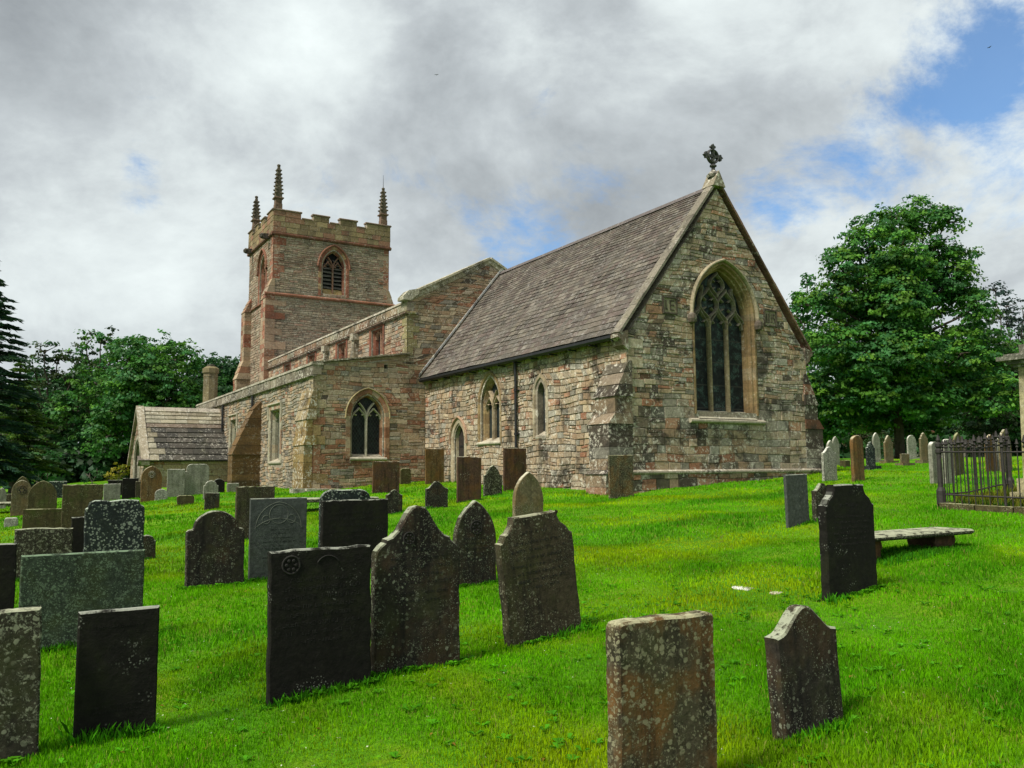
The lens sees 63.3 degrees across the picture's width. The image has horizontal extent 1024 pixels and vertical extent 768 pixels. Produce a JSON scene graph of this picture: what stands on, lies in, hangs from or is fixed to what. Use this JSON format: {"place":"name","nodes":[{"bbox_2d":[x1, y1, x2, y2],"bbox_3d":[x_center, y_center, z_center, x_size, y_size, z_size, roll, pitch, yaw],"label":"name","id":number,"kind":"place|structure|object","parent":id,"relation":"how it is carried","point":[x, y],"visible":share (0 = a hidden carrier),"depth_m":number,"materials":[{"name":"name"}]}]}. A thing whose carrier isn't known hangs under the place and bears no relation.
{"place":"outdoors","nodes":[
{"label":"outdoors","id":0,"kind":"place"},
{"bbox_2d":[0,456,1023,767],"bbox_3d":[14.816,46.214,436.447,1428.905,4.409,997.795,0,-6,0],"label":"ground","id":1,"kind":"structure","parent":0,"point":[332,752],"depth_m":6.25,"materials":[{"name":"green plant"}]},
{"bbox_2d":[0,488,6,508],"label":"headstone","id":2,"kind":"object","parent":1,"relation":"on","point":[3,494],"visible":0.7,"depth_m":26.92,"materials":[{"name":"grey stone"}]},
{"bbox_2d":[0,502,10,511],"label":"table tomb","id":3,"kind":"object","parent":1,"relation":"on","point":[5,503],"visible":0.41,"depth_m":24.93,"materials":[{"name":"stone"}]},
{"bbox_2d":[0,543,16,609],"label":"headstone","id":4,"kind":"object","parent":1,"relation":"on","point":[8,559],"visible":0.58,"depth_m":7.78,"materials":[{"name":"stone"}]},
{"bbox_2d":[6,494,10,506],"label":"headstone","id":5,"kind":"object","parent":1,"relation":"on","point":[8,497],"visible":0.3,"depth_m":27.69,"materials":[{"name":"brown stone"}]},
{"bbox_2d":[4,518,17,526],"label":"headstone","id":6,"kind":"object","parent":1,"relation":"on","point":[8,522],"visible":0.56,"depth_m":20.16,"materials":[{"name":"white stone"}]},
{"bbox_2d":[0,606,41,763],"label":"headstone","id":7,"kind":"object","parent":1,"relation":"on","point":[20,653],"visible":0.93,"depth_m":4.31,"materials":[{"name":"stone"}]},
{"bbox_2d":[10,480,31,515],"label":"headstone","id":8,"kind":"object","parent":1,"relation":"on","point":[19,494],"visible":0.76,"depth_m":23.77,"materials":[{"name":"beige stone"}]},
{"bbox_2d":[0,261,45,489],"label":"conifer","id":9,"kind":"object","parent":1,"relation":"on","point":[13,394],"visible":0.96,"depth_m":36.50,"materials":[{"name":"green plant"}]},
{"bbox_2d":[0,363,75,492],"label":"conifer","id":10,"kind":"object","parent":1,"relation":"on","point":[24,441],"visible":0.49,"depth_m":40.97,"materials":[{"name":"green plant"}]},
{"bbox_2d":[22,508,61,528],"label":"headstone","id":11,"kind":"object","parent":1,"relation":"on","point":[41,518],"visible":0.32,"depth_m":16.30,"materials":[{"name":"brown stone"}]},
{"bbox_2d":[27,481,56,508],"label":"headstone","id":12,"kind":"object","parent":1,"relation":"on","point":[42,494],"visible":0.49,"depth_m":23.42,"materials":[{"name":"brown stone"}]},
{"bbox_2d":[14,527,72,580],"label":"headstone","id":13,"kind":"object","parent":1,"relation":"on","point":[32,541],"visible":0.36,"depth_m":11.17,"materials":[{"name":"stone"}]},
{"bbox_2d":[22,445,64,482],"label":"shrub","id":14,"kind":"object","parent":1,"relation":"on","point":[39,473],"visible":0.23,"depth_m":48.15,"materials":[{"name":"green plant"}]},
{"bbox_2d":[13,340,90,446],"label":"broadleaf tree","id":15,"kind":"object","parent":1,"relation":"on","point":[48,385],"visible":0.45,"depth_m":58.31,"materials":[{"name":"green plant"}]},
{"bbox_2d":[49,481,66,497],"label":"headstone","id":16,"kind":"object","parent":1,"relation":"on","point":[58,485],"visible":0.36,"depth_m":32.21,"materials":[{"name":"grey stone"}]},
{"bbox_2d":[28,325,126,446],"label":"broadleaf tree","id":17,"kind":"object","parent":1,"relation":"on","point":[102,339],"visible":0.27,"depth_m":59.75,"materials":[{"name":"green plant"}]},
{"bbox_2d":[71,516,84,552],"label":"headstone","id":18,"kind":"object","parent":1,"relation":"on","point":[77,524],"visible":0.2,"depth_m":12.32,"materials":[{"name":"stone"}]},
{"bbox_2d":[18,549,144,650],"bbox_3d":[-3.639,1.976,7.026,0.940,1.086,0.058,3,-7,-31],"label":"headstone","id":19,"kind":"object","parent":1,"relation":"on","point":[62,590],"visible":0.46,"depth_m":6.99,"materials":[{"name":"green stone"}]},
{"bbox_2d":[61,484,102,527],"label":"headstone","id":20,"kind":"object","parent":1,"relation":"on","point":[77,499],"visible":0.49,"depth_m":15.96,"materials":[{"name":"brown stone"}]},
{"bbox_2d":[81,468,105,483],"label":"shrub","id":21,"kind":"object","parent":1,"relation":"on","point":[97,474],"visible":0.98,"depth_m":47.26,"materials":[{"name":"green plant"}]},
{"bbox_2d":[103,484,120,500],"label":"headstone","id":22,"kind":"object","parent":1,"relation":"on","point":[111,491],"visible":0.55,"depth_m":29.61,"materials":[{"name":"grey stone"}]},
{"bbox_2d":[83,499,144,551],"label":"headstone","id":23,"kind":"object","parent":1,"relation":"on","point":[113,525],"visible":0.53,"depth_m":11.29,"materials":[{"name":"grey stone"}]},
{"bbox_2d":[108,480,121,494],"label":"headstone","id":24,"kind":"object","parent":1,"relation":"on","point":[114,481],"visible":0.22,"depth_m":32.77,"materials":[{"name":"stone"}]},
{"bbox_2d":[73,605,159,740],"bbox_3d":[-2.219,1.768,4.653,0.419,0.995,0.056,3,-7,-31],"label":"headstone","id":25,"kind":"object","parent":1,"relation":"on","point":[116,664],"visible":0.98,"depth_m":4.64,"materials":[{"name":"stone"}]},
{"bbox_2d":[103,462,130,481],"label":"shrub","id":26,"kind":"object","parent":1,"relation":"on","point":[111,476],"visible":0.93,"depth_m":46.10,"materials":[{"name":"yellow plant"}]},
{"bbox_2d":[40,329,206,458],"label":"broadleaf tree","id":27,"kind":"object","parent":1,"relation":"on","point":[159,381],"visible":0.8,"depth_m":52.51,"materials":[{"name":"green plant"}]},
{"bbox_2d":[122,478,138,498],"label":"headstone","id":28,"kind":"object","parent":1,"relation":"on","point":[128,487],"visible":0.62,"depth_m":29.73,"materials":[{"name":"stone"}]},
{"bbox_2d":[135,481,140,497],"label":"headstone","id":29,"kind":"object","parent":1,"relation":"on","point":[137,488],"visible":0.38,"depth_m":29.70,"materials":[{"name":"brown stone"}]},
{"bbox_2d":[143,535,155,558],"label":"headstone","id":30,"kind":"object","parent":1,"relation":"on","point":[149,541],"visible":0.48,"depth_m":12.76,"materials":[{"name":"stone"}]},
{"bbox_2d":[140,466,161,502],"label":"headstone","id":31,"kind":"object","parent":1,"relation":"on","point":[151,480],"visible":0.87,"depth_m":27.46,"materials":[{"name":"brown stone"}]},
{"bbox_2d":[155,489,167,499],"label":"headstone","id":32,"kind":"object","parent":1,"relation":"on","point":[161,494],"visible":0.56,"depth_m":27.59,"materials":[{"name":"white stone"}]},
{"bbox_2d":[167,469,184,497],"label":"headstone","id":33,"kind":"object","parent":1,"relation":"on","point":[175,482],"visible":0.62,"depth_m":29.59,"materials":[{"name":"grey stone"}]},
{"bbox_2d":[176,495,193,504],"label":"headstone","id":34,"kind":"object","parent":1,"relation":"on","point":[183,499],"visible":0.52,"depth_m":24.67,"materials":[{"name":"brown stone"}]},
{"bbox_2d":[184,471,190,494],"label":"headstone","id":35,"kind":"object","parent":1,"relation":"on","point":[187,483],"visible":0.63,"depth_m":29.91,"materials":[{"name":"grey stone"}]},
{"bbox_2d":[186,464,208,494],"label":"headstone","id":36,"kind":"object","parent":1,"relation":"on","point":[199,477],"visible":0.56,"depth_m":30.11,"materials":[{"name":"grey stone"}]},
{"bbox_2d":[178,352,239,402],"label":"broadleaf tree","id":37,"kind":"object","parent":1,"relation":"on","point":[225,381],"visible":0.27,"depth_m":66.11,"materials":[{"name":"green plant"}]},
{"bbox_2d":[203,481,218,498],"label":"headstone","id":38,"kind":"object","parent":1,"relation":"on","point":[210,486],"visible":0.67,"depth_m":26.93,"materials":[{"name":"grey stone"}]},
{"bbox_2d":[204,493,219,509],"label":"headstone","id":39,"kind":"object","parent":1,"relation":"on","point":[212,500],"visible":0.59,"depth_m":22.14,"materials":[{"name":"stone"}]},
{"bbox_2d":[184,510,244,586],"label":"headstone","id":40,"kind":"object","parent":1,"relation":"on","point":[214,546],"visible":0.72,"depth_m":9.56,"materials":[{"name":"stone"}]},
{"bbox_2d":[214,479,224,492],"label":"headstone","id":41,"kind":"object","parent":1,"relation":"on","point":[220,483],"visible":0.47,"depth_m":30.47,"materials":[{"name":"stone"}]},
{"bbox_2d":[227,483,238,491],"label":"headstone","id":42,"kind":"object","parent":1,"relation":"on","point":[231,487],"visible":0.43,"depth_m":30.42,"materials":[{"name":"grey stone"}]},
{"bbox_2d":[235,486,274,538],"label":"headstone","id":43,"kind":"object","parent":1,"relation":"on","point":[244,495],"visible":0.42,"depth_m":14.38,"materials":[{"name":"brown stone"}]},
{"bbox_2d":[248,497,306,580],"bbox_3d":[-2.885,2.048,10.227,0.705,1.280,0.040,3,-7,-31],"label":"headstone","id":44,"kind":"object","parent":1,"relation":"on","point":[277,524],"visible":0.72,"depth_m":10.21,"materials":[{"name":"grey stone"}]},
{"bbox_2d":[266,545,370,705],"bbox_3d":[-1.228,1.665,5.317,0.679,1.221,0.075,2,-6,-31],"label":"headstone","id":45,"kind":"object","parent":1,"relation":"on","point":[318,614],"visible":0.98,"depth_m":5.29,"materials":[{"name":"stone"}]},
{"bbox_2d":[307,496,378,502],"bbox_3d":[-4.539,3.147,20.854,2.224,0.583,0.807,3,-7,-31],"label":"table tomb","id":46,"kind":"object","parent":1,"relation":"on","point":[313,500],"visible":0.2,"depth_m":20.28,"materials":[{"name":"stone"}]},
{"bbox_2d":[318,489,370,546],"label":"headstone","id":47,"kind":"object","parent":1,"relation":"on","point":[359,494],"visible":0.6,"depth_m":11.62,"materials":[{"name":"grey stone"}]},
{"bbox_2d":[320,499,387,567],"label":"headstone","id":48,"kind":"object","parent":1,"relation":"on","point":[347,522],"visible":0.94,"depth_m":10.00,"materials":[{"name":"stone"}]},
{"bbox_2d":[372,461,399,493],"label":"headstone","id":49,"kind":"object","parent":1,"relation":"on","point":[385,477],"visible":0.69,"depth_m":25.19,"materials":[{"name":"red stone"}]},
{"bbox_2d":[385,490,402,513],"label":"headstone","id":50,"kind":"object","parent":1,"relation":"on","point":[395,502],"visible":0.56,"depth_m":18.14,"materials":[{"name":"stone"}]},
{"bbox_2d":[400,468,410,483],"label":"headstone","id":51,"kind":"object","parent":1,"relation":"on","point":[405,475],"visible":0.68,"depth_m":30.22,"materials":[{"name":"brown stone"}]},
{"bbox_2d":[370,505,459,675],"bbox_3d":[-0.665,1.560,5.777,0.647,1.415,0.104,3,-7,-31],"label":"headstone","id":52,"kind":"object","parent":1,"relation":"on","point":[415,573],"visible":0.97,"depth_m":5.74,"materials":[{"name":"stone"}]},
{"bbox_2d":[425,449,443,484],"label":"headstone","id":53,"kind":"object","parent":1,"relation":"on","point":[434,464],"visible":0.7,"depth_m":29.08,"materials":[{"name":"brown stone"}]},
{"bbox_2d":[425,481,447,508],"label":"headstone","id":54,"kind":"object","parent":1,"relation":"on","point":[436,493],"visible":0.71,"depth_m":18.88,"materials":[{"name":"stone"}]},
{"bbox_2d":[456,456,480,502],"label":"headstone","id":55,"kind":"object","parent":1,"relation":"on","point":[468,485],"visible":0.73,"depth_m":20.09,"materials":[{"name":"red stone"}]},
{"bbox_2d":[453,500,495,586],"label":"headstone","id":56,"kind":"object","parent":1,"relation":"on","point":[474,536],"visible":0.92,"depth_m":9.07,"materials":[{"name":"stone"}]},
{"bbox_2d":[127,144,823,494],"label":"church","id":57,"kind":"structure","parent":1,"relation":"on","point":[666,345],"depth_m":27.23,"materials":[{"name":"stone"}]},
{"bbox_2d":[268,411,280,463],"bbox_3d":[-9.397,2.135,33.442,0.379,2.180,1.794,3,-7,-31],"label":"window","id":58,"kind":"structure","parent":57,"relation":"in","point":[277,417],"depth_m":33.53,"materials":[{"name":"beige stone"}]},
{"bbox_2d":[322,253,342,294],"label":"belfry window","id":59,"kind":"structure","parent":57,"relation":"in","point":[332,269],"depth_m":51.33,"materials":[{"name":"wood"}]},
{"bbox_2d":[341,344,345,357],"bbox_3d":[-7.532,-1.311,37.811,0.180,1.140,1.240,3,-7,-31],"label":"window","id":60,"kind":"structure","parent":57,"relation":"in","point":[343,350],"depth_m":38.24,"materials":[{"name":"beige stone"}]},
{"bbox_2d":[350,397,386,460],"bbox_3d":[-5.280,1.618,30.337,1.414,2.349,0.343,3,-7,-31],"label":"window","id":61,"kind":"structure","parent":57,"relation":"in","point":[366,416],"depth_m":30.38,"materials":[{"name":"black glass"}]},
{"bbox_2d":[375,330,381,354],"bbox_3d":[-5.339,-1.704,34.159,0.180,1.140,1.290,3,-7,-31],"label":"window","id":62,"kind":"structure","parent":57,"relation":"in","point":[379,334],"depth_m":34.30,"materials":[{"name":"beige stone"}]},
{"bbox_2d":[459,428,463,456],"bbox_3d":[-1.701,2.730,29.049,0.045,2.537,0.660,3,-7,-31],"label":"priest door","id":63,"kind":"structure","parent":57,"relation":"in","point":[461,436],"depth_m":29.22,"materials":[{"name":"grey wood"}]},
{"bbox_2d":[476,383,500,445],"bbox_3d":[-0.649,0.928,27.329,0.357,2.154,1.544,3,-7,-31],"label":"window","id":64,"kind":"structure","parent":57,"relation":"in","point":[493,401],"depth_m":27.30,"materials":[{"name":"beige stone"}]},
{"bbox_2d":[535,390,545,438],"bbox_3d":[0.943,0.796,24.659,0.247,1.686,0.574,3,-7,-31],"label":"window","id":65,"kind":"structure","parent":57,"relation":"in","point":[543,433],"depth_m":24.81,"materials":[{"name":"beige stone"}]},
{"bbox_2d":[689,271,766,424],"bbox_3d":[5.848,-1.052,23.175,2.834,4.341,0.493,3,-7,-31],"label":"east window","id":66,"kind":"structure","parent":57,"relation":"in","point":[718,325],"depth_m":23.35,"materials":[{"name":"glass"}]},
{"bbox_2d":[483,465,501,495],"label":"headstone","id":67,"kind":"object","parent":1,"relation":"on","point":[492,480],"visible":0.6,"depth_m":22.20,"materials":[{"name":"stone"}]},
{"bbox_2d":[0,354,1021,483],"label":"woodland","id":68,"kind":"object","parent":1,"relation":"on","point":[78,461],"visible":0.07,"depth_m":53.79,"materials":[{"name":"green plant"}]},
{"bbox_2d":[503,448,525,490],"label":"headstone","id":69,"kind":"object","parent":1,"relation":"on","point":[514,465],"visible":0.62,"depth_m":23.86,"materials":[{"name":"red stone"}]},
{"bbox_2d":[512,472,542,516],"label":"headstone","id":70,"kind":"object","parent":1,"relation":"on","point":[527,498],"visible":0.5,"depth_m":13.67,"materials":[{"name":"beige stone"}]},
{"bbox_2d":[494,509,580,647],"bbox_3d":[0.219,1.657,6.524,0.693,1.293,0.088,-4,-3,-31],"label":"headstone","id":71,"kind":"object","parent":1,"relation":"on","point":[536,573],"visible":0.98,"depth_m":6.47,"materials":[{"name":"grey stone"}]},
{"bbox_2d":[608,455,633,498],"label":"headstone","id":72,"kind":"object","parent":1,"relation":"on","point":[620,476],"visible":0.68,"depth_m":19.36,"materials":[{"name":"brown stone"}]},
{"bbox_2d":[605,610,716,767],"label":"headstone","id":73,"kind":"object","parent":1,"relation":"on","point":[660,681],"visible":1,"depth_m":3.53,"materials":[{"name":"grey stone"}]},
{"bbox_2d":[732,586,752,590],"bbox_3d":[2.322,1.976,7.987,0.447,0.060,0.248,3,-7,-31],"label":"ledger stone","id":74,"kind":"object","parent":1,"relation":"on","point":[738,588],"visible":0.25,"depth_m":7.87,"materials":[{"name":"white stone"}]},
{"bbox_2d":[783,474,808,527],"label":"headstone","id":75,"kind":"object","parent":1,"relation":"on","point":[796,499],"visible":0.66,"depth_m":12.45,"materials":[{"name":"grey stone"}]},
{"bbox_2d":[789,272,817,374],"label":"broadleaf tree","id":76,"kind":"object","parent":1,"relation":"on","point":[809,282],"visible":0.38,"depth_m":48.12,"materials":[{"name":"green plant"}]},
{"bbox_2d":[764,604,843,741],"bbox_3d":[1.553,1.659,4.386,0.475,0.958,0.094,1,-8,-31],"label":"headstone","id":77,"kind":"object","parent":1,"relation":"on","point":[803,682],"visible":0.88,"depth_m":4.34,"materials":[{"name":"stone"}]},
{"bbox_2d":[811,483,826,521],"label":"headstone","id":78,"kind":"object","parent":1,"relation":"on","point":[818,492],"visible":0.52,"depth_m":12.61,"materials":[{"name":"stone"}]},
{"bbox_2d":[821,447,837,480],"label":"headstone","id":79,"kind":"object","parent":1,"relation":"on","point":[829,463],"visible":0.7,"depth_m":21.40,"materials":[{"name":"white stone"}]},
{"bbox_2d":[826,440,834,451],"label":"headstone","id":80,"kind":"object","parent":1,"relation":"on","point":[829,444],"visible":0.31,"depth_m":24.57,"materials":[{"name":"grey stone"}]},
{"bbox_2d":[832,436,839,464],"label":"headstone","id":81,"kind":"object","parent":1,"relation":"on","point":[835,441],"visible":0.49,"depth_m":31.52,"materials":[{"name":"grey stone"}]},
{"bbox_2d":[840,460,849,467],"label":"headstone","id":82,"kind":"object","parent":1,"relation":"on","point":[844,463],"visible":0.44,"depth_m":28.01,"materials":[{"name":"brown stone"}]},
{"bbox_2d":[818,484,876,600],"bbox_3d":[3.001,1.533,7.400,0.680,1.273,0.088,3,-7,-31],"label":"headstone","id":83,"kind":"object","parent":1,"relation":"on","point":[848,560],"visible":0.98,"depth_m":7.35,"materials":[{"name":"stone"}]},
{"bbox_2d":[850,435,864,481],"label":"headstone","id":84,"kind":"object","parent":1,"relation":"on","point":[857,457],"visible":0.73,"depth_m":21.02,"materials":[{"name":"brown stone"}]},
{"bbox_2d":[845,424,893,447],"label":"shrub","id":85,"kind":"object","parent":1,"relation":"on","point":[866,436],"visible":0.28,"depth_m":51.44,"materials":[{"name":"green plant"}]},
{"bbox_2d":[864,442,880,469],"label":"headstone","id":86,"kind":"object","parent":1,"relation":"on","point":[870,456],"visible":0.67,"depth_m":26.09,"materials":[{"name":"grey stone"}]},
{"bbox_2d":[872,433,883,461],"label":"headstone","id":87,"kind":"object","parent":1,"relation":"on","point":[875,441],"visible":0.54,"depth_m":34.65,"materials":[{"name":"grey stone"}]},
{"bbox_2d":[879,435,898,463],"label":"headstone","id":88,"kind":"object","parent":1,"relation":"on","point":[888,450],"visible":0.59,"depth_m":31.89,"materials":[{"name":"beige stone"}]},
{"bbox_2d":[786,194,1019,457],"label":"broadleaf tree","id":89,"kind":"object","parent":1,"relation":"on","point":[882,375],"visible":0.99,"depth_m":43.03,"materials":[{"name":"green plant"}]},
{"bbox_2d":[895,454,914,465],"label":"headstone","id":90,"kind":"object","parent":1,"relation":"on","point":[904,459],"visible":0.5,"depth_m":29.01,"materials":[{"name":"beige stone"}]},
{"bbox_2d":[906,435,919,459],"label":"headstone","id":91,"kind":"object","parent":1,"relation":"on","point":[911,446],"visible":0.56,"depth_m":40.49,"materials":[{"name":"white stone"}]},
{"bbox_2d":[915,433,928,462],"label":"headstone","id":92,"kind":"object","parent":1,"relation":"on","point":[923,444],"visible":0.63,"depth_m":30.76,"materials":[{"name":"beige stone"}]},
{"bbox_2d":[874,527,973,558],"bbox_3d":[4.515,1.965,9.563,2.029,0.528,0.507,3,-7,-31],"label":"table tomb","id":93,"kind":"object","parent":1,"relation":"on","point":[936,536],"visible":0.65,"depth_m":9.66,"materials":[{"name":"stone"}]},
{"bbox_2d":[928,442,937,483],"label":"headstone","id":94,"kind":"object","parent":1,"relation":"on","point":[932,458],"visible":0.56,"depth_m":19.21,"materials":[{"name":"grey stone"}]},
{"bbox_2d":[941,439,954,483],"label":"headstone","id":95,"kind":"object","parent":1,"relation":"on","point":[949,466],"visible":0.37,"depth_m":18.73,"materials":[{"name":"grey stone"}]},
{"bbox_2d":[952,432,963,475],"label":"headstone","id":96,"kind":"object","parent":1,"relation":"on","point":[957,456],"visible":0.41,"depth_m":21.44,"materials":[{"name":"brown stone"}]},
{"bbox_2d":[935,429,1023,513],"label":"iron railing","id":97,"kind":"object","parent":1,"relation":"on","point":[941,494],"visible":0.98,"depth_m":13.73,"materials":[{"name":"black metal"}]},
{"bbox_2d":[941,440,1021,456],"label":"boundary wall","id":98,"kind":"structure","parent":1,"relation":"on","point":[968,444],"depth_m":55.69,"materials":[{"name":"stone"}]},
{"bbox_2d":[943,301,1023,449],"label":"broadleaf tree","id":99,"kind":"object","parent":1,"relation":"on","point":[1000,422],"visible":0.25,"depth_m":50.38,"materials":[{"name":"green plant"}]},
{"bbox_2d":[984,435,996,471],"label":"headstone","id":100,"kind":"object","parent":1,"relation":"on","point":[992,463],"visible":0.22,"depth_m":22.41,"materials":[{"name":"brown stone"}]},
{"bbox_2d":[983,280,1023,391],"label":"broadleaf tree","id":101,"kind":"object","parent":1,"relation":"on","point":[1010,321],"visible":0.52,"depth_m":62.95,"materials":[{"name":"green plant"}]},
{"bbox_2d":[998,429,1012,471],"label":"headstone","id":102,"kind":"object","parent":1,"relation":"on","point":[1002,431],"visible":0.23,"depth_m":22.00,"materials":[{"name":"beige stone"}]},
{"bbox_2d":[996,344,1023,498],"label":"pedestal monument","id":103,"kind":"object","parent":1,"relation":"on","point":[1015,360],"visible":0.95,"depth_m":13.61,"materials":[{"name":"beige stone"}]},
{"bbox_2d":[0,0,1023,442],"label":"sky","id":104,"kind":"structure","parent":0,"point":[139,139],"materials":[{"name":"white"}]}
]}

